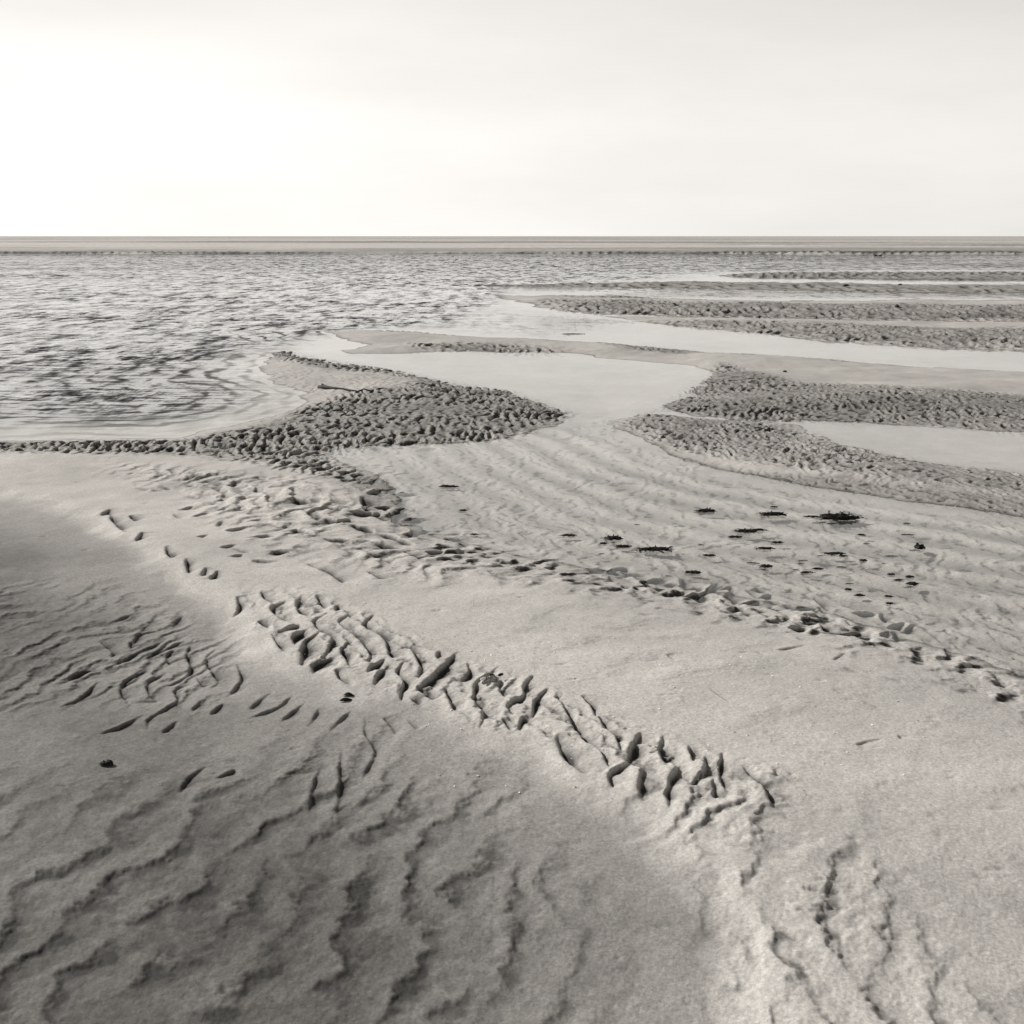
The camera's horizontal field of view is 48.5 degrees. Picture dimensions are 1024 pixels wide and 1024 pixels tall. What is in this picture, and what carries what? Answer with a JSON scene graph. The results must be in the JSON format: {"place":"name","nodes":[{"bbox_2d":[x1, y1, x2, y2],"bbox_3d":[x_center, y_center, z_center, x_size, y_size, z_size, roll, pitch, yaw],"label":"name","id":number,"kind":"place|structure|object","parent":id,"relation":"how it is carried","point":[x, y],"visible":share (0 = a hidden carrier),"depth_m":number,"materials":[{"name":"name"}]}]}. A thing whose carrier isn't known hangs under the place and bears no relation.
{"place":"outdoors","nodes":[
{"label":"outdoors","id":0,"kind":"place"},
{"bbox_2d":[98,759,112,766],"bbox_3d":[-1.316,0.810,3.678,0.055,0.018,0.033,2,14,9],"label":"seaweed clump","id":1,"kind":"object","parent":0,"point":[107,762],"visible":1,"depth_m":3.67,"materials":[{"name":"black plant"}]},
{"bbox_2d":[480,673,502,682],"bbox_3d":[-0.076,0.618,4.231,0.104,0.022,0.030,-7,15,-28],"label":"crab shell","id":2,"kind":"object","parent":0,"point":[490,678],"visible":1,"depth_m":4.22},
{"bbox_2d":[0,236,1023,1023],"bbox_3d":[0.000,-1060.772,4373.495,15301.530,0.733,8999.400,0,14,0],"label":"ground","id":3,"kind":"structure","parent":0,"point":[258,822],"depth_m":4.33,"materials":[{"name":"beige sand"}]},
{"bbox_2d":[339,691,354,700],"bbox_3d":[-0.602,0.673,4.151,0.048,0.020,0.052,2,14,9],"label":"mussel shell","id":4,"kind":"object","parent":3,"relation":"on","point":[347,693],"visible":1,"depth_m":4.14},
{"bbox_2d":[318,383,386,392],"bbox_3d":[-1.815,-1.365,12.597,0.953,0.071,0.298,12,18,40],"label":"driftwood stick","id":5,"kind":"object","parent":3,"relation":"on","point":[322,386],"visible":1,"depth_m":12.52,"materials":[{"name":"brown wood"}]},
{"bbox_2d":[0,245,1023,429],"bbox_3d":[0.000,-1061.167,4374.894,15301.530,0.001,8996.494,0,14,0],"label":"water","id":6,"kind":"structure","parent":0,"point":[100,334],"depth_m":25.64,"materials":[{"name":"grey liquid"}]},
{"bbox_2d":[439,485,458,487],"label":"seaweed clump","id":7,"kind":"object","parent":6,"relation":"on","point":[445,486],"visible":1,"depth_m":7.90,"materials":[{"name":"black plant"}]},
{"bbox_2d":[561,534,576,536],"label":"seaweed clump","id":8,"kind":"object","parent":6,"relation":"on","point":[568,535],"visible":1,"depth_m":6.61,"materials":[{"name":"black plant"}]},
{"bbox_2d":[600,534,622,540],"bbox_3d":[0.577,0.147,6.552,0.115,0.026,0.116,10,17,37],"label":"seaweed clump","id":9,"kind":"object","parent":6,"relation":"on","point":[613,537],"visible":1,"depth_m":6.54,"materials":[{"name":"black plant"}]},
{"bbox_2d":[616,544,631,547],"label":"seaweed clump","id":10,"kind":"object","parent":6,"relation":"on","point":[622,546],"visible":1,"depth_m":6.38,"materials":[{"name":"black plant"}]},
{"bbox_2d":[635,545,673,552],"bbox_3d":[0.793,0.206,6.316,0.221,0.025,0.137,0,14,1],"label":"seaweed clump","id":11,"kind":"object","parent":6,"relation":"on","point":[653,549],"visible":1,"depth_m":6.31,"materials":[{"name":"black plant"}]},
{"bbox_2d":[683,570,700,573],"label":"seaweed clump","id":12,"kind":"object","parent":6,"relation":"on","point":[695,572],"visible":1,"depth_m":5.88,"materials":[{"name":"black plant"}]},
{"bbox_2d":[694,507,717,512],"bbox_3d":[1.227,-0.011,7.204,0.154,0.024,0.116,0,14,-2],"label":"seaweed clump","id":13,"kind":"object","parent":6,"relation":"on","point":[706,510],"visible":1,"depth_m":7.20,"materials":[{"name":"black plant"}]},
{"bbox_2d":[728,535,741,537],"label":"seaweed clump","id":14,"kind":"object","parent":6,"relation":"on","point":[736,536],"visible":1,"depth_m":6.58,"materials":[{"name":"black plant"}]},
{"bbox_2d":[733,528,756,533],"bbox_3d":[1.379,0.108,6.715,0.120,0.025,0.103,-8,16,-31],"label":"seaweed clump","id":15,"kind":"object","parent":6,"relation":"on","point":[746,530],"visible":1,"depth_m":6.70,"materials":[{"name":"black plant"}]},
{"bbox_2d":[752,528,766,531],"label":"seaweed clump","id":16,"kind":"object","parent":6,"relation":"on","point":[759,529],"visible":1,"depth_m":6.73,"materials":[{"name":"black plant"}]},
{"bbox_2d":[756,547,774,549],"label":"seaweed clump","id":17,"kind":"object","parent":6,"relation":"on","point":[769,548],"visible":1,"depth_m":6.34,"materials":[{"name":"black plant"}]},
{"bbox_2d":[759,564,772,567],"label":"seaweed clump","id":18,"kind":"object","parent":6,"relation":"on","point":[765,566],"visible":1,"depth_m":5.99,"materials":[{"name":"black plant"}]},
{"bbox_2d":[755,511,787,516],"bbox_3d":[1.627,0.012,7.114,0.212,0.026,0.134,1,14,5],"label":"seaweed clump","id":19,"kind":"object","parent":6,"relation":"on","point":[767,513],"visible":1,"depth_m":7.10,"materials":[{"name":"black plant"}]},
{"bbox_2d":[821,552,845,555],"bbox_3d":[1.757,0.229,6.232,0.150,0.013,0.073,3,14,13],"label":"seaweed clump","id":20,"kind":"object","parent":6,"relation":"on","point":[835,553],"visible":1,"depth_m":6.24,"materials":[{"name":"black plant"}]},
{"bbox_2d":[816,511,866,521],"bbox_3d":[2.039,0.025,7.032,0.314,0.043,0.209,1,14,2],"label":"seaweed clump","id":21,"kind":"object","parent":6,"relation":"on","point":[842,516],"visible":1,"depth_m":7.00,"materials":[{"name":"black plant"}]},
{"bbox_2d":[905,582,918,585],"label":"seaweed clump","id":22,"kind":"object","parent":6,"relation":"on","point":[912,583],"visible":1,"depth_m":5.69,"materials":[{"name":"black plant"}]},
{"bbox_2d":[914,543,925,549],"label":"seaweed clump","id":23,"kind":"object","parent":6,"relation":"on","point":[919,546],"visible":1,"depth_m":6.35,"materials":[{"name":"black plant"}]},
{"bbox_2d":[0,0,1023,235],"label":"sky","id":24,"kind":"structure","parent":0,"point":[118,117],"materials":[{"name":"white"}]}
]}

